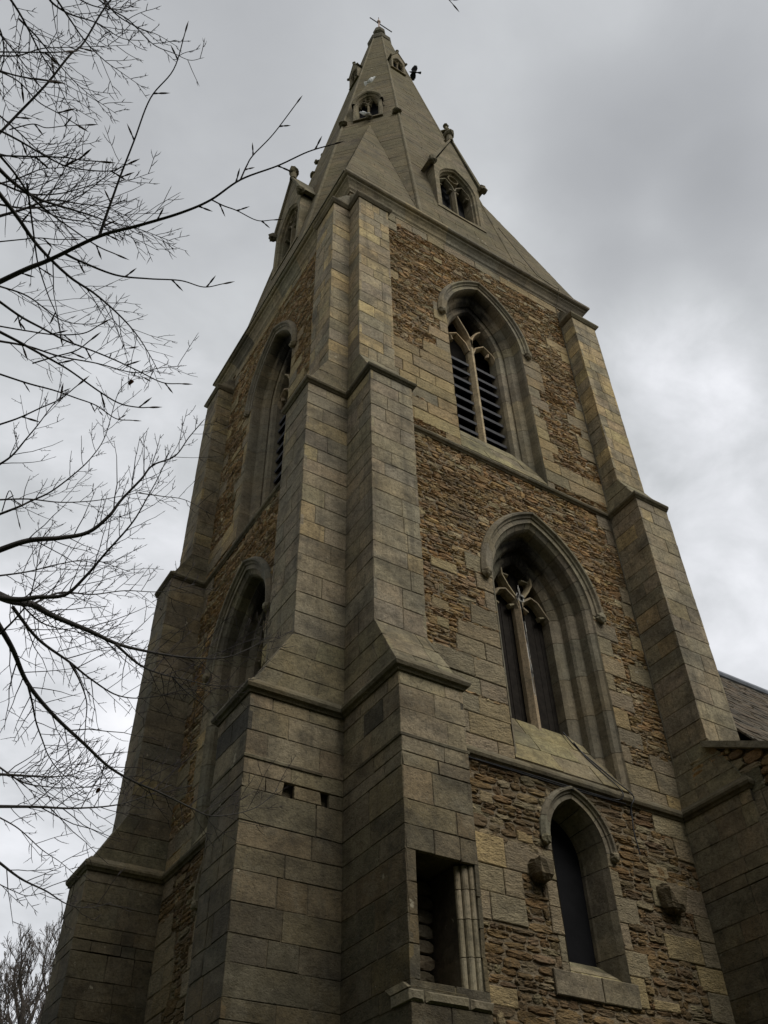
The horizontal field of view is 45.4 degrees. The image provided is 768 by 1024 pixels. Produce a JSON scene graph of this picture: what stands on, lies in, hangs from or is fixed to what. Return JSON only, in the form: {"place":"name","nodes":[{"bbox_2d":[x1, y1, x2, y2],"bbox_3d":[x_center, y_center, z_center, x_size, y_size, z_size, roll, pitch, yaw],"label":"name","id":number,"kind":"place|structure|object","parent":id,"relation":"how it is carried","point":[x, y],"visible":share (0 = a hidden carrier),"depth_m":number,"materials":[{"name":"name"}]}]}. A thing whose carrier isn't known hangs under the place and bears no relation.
{"place":"outdoors","nodes":[
{"label":"outdoors","id":0,"kind":"place"},
{"bbox_2d":[0,0,767,1023],"label":"sky","id":1,"kind":"structure","parent":0,"point":[623,144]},
{"bbox_2d":[40,17,767,1023],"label":"church tower","id":2,"kind":"structure","parent":0,"point":[438,523],"depth_m":12.42,"materials":[{"name":"stone"}]},
{"bbox_2d":[190,860,202,910],"bbox_3d":[-1.880,5.107,11.348,0.699,2.602,1.273,23,-49,-23],"label":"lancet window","id":3,"kind":"structure","parent":2,"relation":"in","point":[194,904],"depth_m":11.92,"materials":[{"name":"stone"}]},
{"bbox_2d":[191,556,271,846],"bbox_3d":[-1.996,2.543,14.019,0.851,4.800,2.315,23,-49,-23],"label":"tower window","id":4,"kind":"structure","parent":2,"relation":"in","point":[238,586],"depth_m":15.00,"materials":[{"name":"stone"}]},
{"bbox_2d":[235,320,297,540],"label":"belfry window","id":5,"kind":"structure","parent":2,"relation":"in","point":[262,438],"depth_m":18.73,"materials":[{"name":"stone"}]},
{"bbox_2d":[364,76,375,85],"bbox_3d":[-0.423,-13.069,27.798,0.379,0.445,0.123,-8,-44,7],"label":"perched bird","id":6,"kind":"object","parent":2,"relation":"on","point":[371,79],"visible":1,"depth_m":27.76},
{"bbox_2d":[437,280,547,485],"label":"belfry window","id":7,"kind":"structure","parent":2,"relation":"in","point":[471,348],"depth_m":17.76,"materials":[{"name":"stone"}]},
{"bbox_2d":[468,732,640,853],"bbox_3d":[1.595,3.102,11.440,3.387,1.884,0.662,23,-49,-23],"label":"cable","id":8,"kind":"object","parent":2,"relation":"attached to","point":[557,784],"visible":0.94,"depth_m":11.47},
{"bbox_2d":[480,512,630,808],"bbox_3d":[2.209,1.819,13.384,2.320,4.800,0.850,23,-49,-23],"label":"tower window","id":9,"kind":"structure","parent":2,"relation":"in","point":[538,723],"depth_m":13.58,"materials":[{"name":"stone"}]},
{"bbox_2d":[538,786,641,1010],"bbox_3d":[2.148,4.396,10.722,1.280,2.600,0.702,23,-49,-23],"label":"lancet window","id":10,"kind":"structure","parent":2,"relation":"in","point":[591,939],"depth_m":10.77,"materials":[{"name":"stone"}]},
{"bbox_2d":[410,65,420,80],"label":"flying bird","id":11,"kind":"object","parent":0,"point":[413,72],"visible":0.98,"depth_m":47.05},
{"bbox_2d":[718,670,767,740],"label":"church nave","id":12,"kind":"structure","parent":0,"point":[748,703],"depth_m":16.93,"materials":[{"name":"grey tile"}]},
{"label":"ground","id":13,"kind":"structure","parent":0,"visible":0},
{"bbox_2d":[0,922,55,1023],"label":"bare tree","id":14,"kind":"object","parent":13,"relation":"on","point":[21,1013],"visible":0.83,"depth_m":46.28,"materials":[{"name":"brown plant"}]},
{"bbox_2d":[0,911,63,1023],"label":"bare tree","id":15,"kind":"object","parent":13,"relation":"on","point":[52,929],"visible":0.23,"depth_m":48.76,"materials":[{"name":"brown plant"}]},
{"bbox_2d":[0,0,342,929],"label":"beech tree","id":16,"kind":"object","parent":13,"relation":"on","point":[26,602],"visible":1,"depth_m":4.26,"materials":[{"name":"brown plant"}]},
{"bbox_2d":[0,0,458,262],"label":"hanging tree","id":17,"kind":"object","parent":13,"relation":"on","point":[23,22],"visible":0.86,"depth_m":7.25,"materials":[{"name":"black plant"}]},
{"bbox_2d":[690,740,767,884],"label":"church aisle","id":18,"kind":"object","parent":13,"relation":"on","point":[749,759],"visible":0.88,"depth_m":11.64,"materials":[{"name":"stone"}]}
]}

